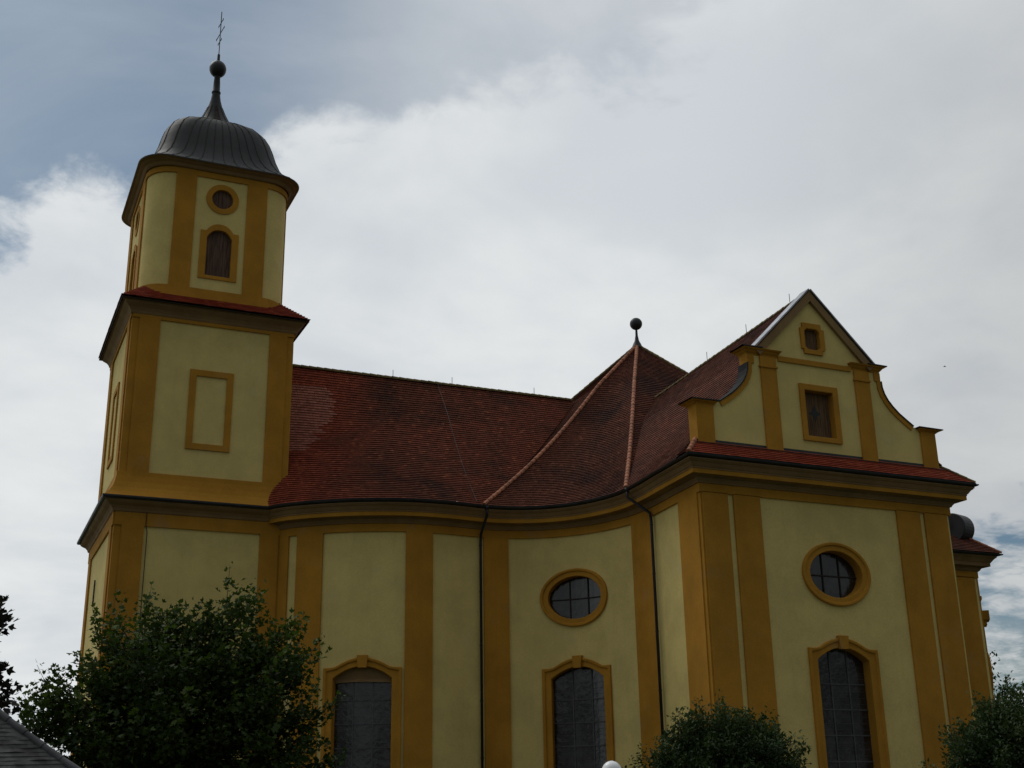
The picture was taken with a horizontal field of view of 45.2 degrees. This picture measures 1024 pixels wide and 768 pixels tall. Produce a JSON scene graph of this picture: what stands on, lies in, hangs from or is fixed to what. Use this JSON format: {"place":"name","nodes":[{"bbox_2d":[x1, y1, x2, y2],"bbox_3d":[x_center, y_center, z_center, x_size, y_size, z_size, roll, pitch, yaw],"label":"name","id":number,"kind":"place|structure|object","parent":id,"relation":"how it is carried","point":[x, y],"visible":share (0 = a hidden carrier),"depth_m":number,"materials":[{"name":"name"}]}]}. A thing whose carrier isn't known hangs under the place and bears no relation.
{"place":"outdoors","nodes":[
{"label":"outdoors","id":0,"kind":"place"},
{"bbox_2d":[0,709,80,767],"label":"garden house","id":1,"kind":"structure","parent":0,"point":[21,746],"depth_m":9.28,"materials":[{"name":"grey tile"}]},
{"bbox_2d":[0,0,1023,755],"label":"sky","id":2,"kind":"structure","parent":0,"point":[491,193],"materials":[{"name":"grey"}]},
{"label":"ground","id":3,"kind":"structure","parent":0,"visible":0},
{"bbox_2d":[0,595,24,714],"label":"broadleaf tree","id":4,"kind":"object","parent":3,"relation":"on","point":[7,692],"visible":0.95,"depth_m":11.87,"materials":[{"name":"green plant"}]},
{"bbox_2d":[16,561,347,767],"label":"maple tree","id":5,"kind":"object","parent":3,"relation":"on","point":[154,714],"visible":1,"depth_m":16.30,"materials":[{"name":"green plant"}]},
{"bbox_2d":[70,12,1002,767],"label":"church","id":6,"kind":"structure","parent":3,"relation":"on","point":[624,556],"depth_m":56.68,"materials":[{"name":"paint"}]},
{"bbox_2d":[129,244,137,290],"bbox_3d":[-19.574,-5.771,63.647,0.200,3.020,1.900,7,-20,-23],"label":"window","id":7,"kind":"structure","parent":6,"relation":"in","point":[133,262],"depth_m":64.01,"materials":[{"name":"paint"}]},
{"bbox_2d":[134,206,139,236],"bbox_3d":[-19.617,-8.545,64.591,0.190,1.640,1.640,7,-20,-23],"label":"window","id":8,"kind":"structure","parent":6,"relation":"in","point":[138,211],"depth_m":64.64,"materials":[{"name":"paint"}]},
{"bbox_2d":[197,224,238,282],"bbox_3d":[-14.700,-6.574,61.527,1.900,3.020,0.200,7,-20,-23],"label":"window","id":9,"kind":"structure","parent":6,"relation":"in","point":[218,249],"depth_m":61.52,"materials":[{"name":"paint"}]},
{"bbox_2d":[206,185,238,214],"bbox_3d":[-14.722,-9.344,62.485,1.640,1.640,0.190,7,-20,-23],"label":"window","id":10,"kind":"structure","parent":6,"relation":"in","point":[222,199],"depth_m":62.52,"materials":[{"name":"paint"}]},
{"bbox_2d":[320,655,401,767],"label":"window","id":11,"kind":"structure","parent":6,"relation":"in","point":[366,722],"depth_m":54.98,"materials":[{"name":"glass"}]},
{"bbox_2d":[540,568,607,626],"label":"window","id":12,"kind":"structure","parent":6,"relation":"in","point":[574,597],"depth_m":58.23,"materials":[{"name":"glass"}]},
{"bbox_2d":[542,655,614,767],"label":"window","id":13,"kind":"structure","parent":6,"relation":"in","point":[577,697],"depth_m":56.49,"materials":[{"name":"glass"}]},
{"bbox_2d":[799,322,825,355],"bbox_3d":[13.564,-2.003,55.728,1.320,1.480,0.260,7,-20,-23],"label":"window","id":14,"kind":"structure","parent":6,"relation":"in","point":[812,340],"depth_m":55.78,"materials":[{"name":"paint"}]},
{"bbox_2d":[802,542,870,605],"bbox_3d":[13.763,8.180,52.600,3.540,2.720,0.590,7,-20,-23],"label":"window","id":15,"kind":"structure","parent":6,"relation":"in","point":[836,574],"depth_m":52.79,"materials":[{"name":"paint"}]},
{"bbox_2d":[807,635,890,767],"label":"window","id":16,"kind":"structure","parent":6,"relation":"in","point":[850,723],"depth_m":51.01,"materials":[{"name":"glass"}]},
{"bbox_2d":[988,654,993,689],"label":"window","id":17,"kind":"structure","parent":6,"relation":"in","point":[988,654],"depth_m":73.36,"materials":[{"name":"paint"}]},
{"bbox_2d":[602,761,620,767],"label":"street lamp","id":18,"kind":"object","parent":3,"relation":"on","point":[611,764],"visible":1,"depth_m":28.44,"materials":[{"name":"glass"}]},
{"bbox_2d":[621,689,811,767],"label":"ball tree","id":19,"kind":"object","parent":3,"relation":"on","point":[727,740],"visible":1,"depth_m":22.27,"materials":[{"name":"green plant"}]},
{"bbox_2d":[918,681,1023,767],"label":"ball tree","id":20,"kind":"object","parent":3,"relation":"on","point":[983,744],"visible":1,"depth_m":21.21,"materials":[{"name":"green plant"}]},
{"bbox_2d":[990,650,1023,707],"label":"background tree","id":21,"kind":"object","parent":3,"relation":"on","point":[1005,688],"visible":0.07,"depth_m":79.50,"materials":[{"name":"green plant"}]}
]}

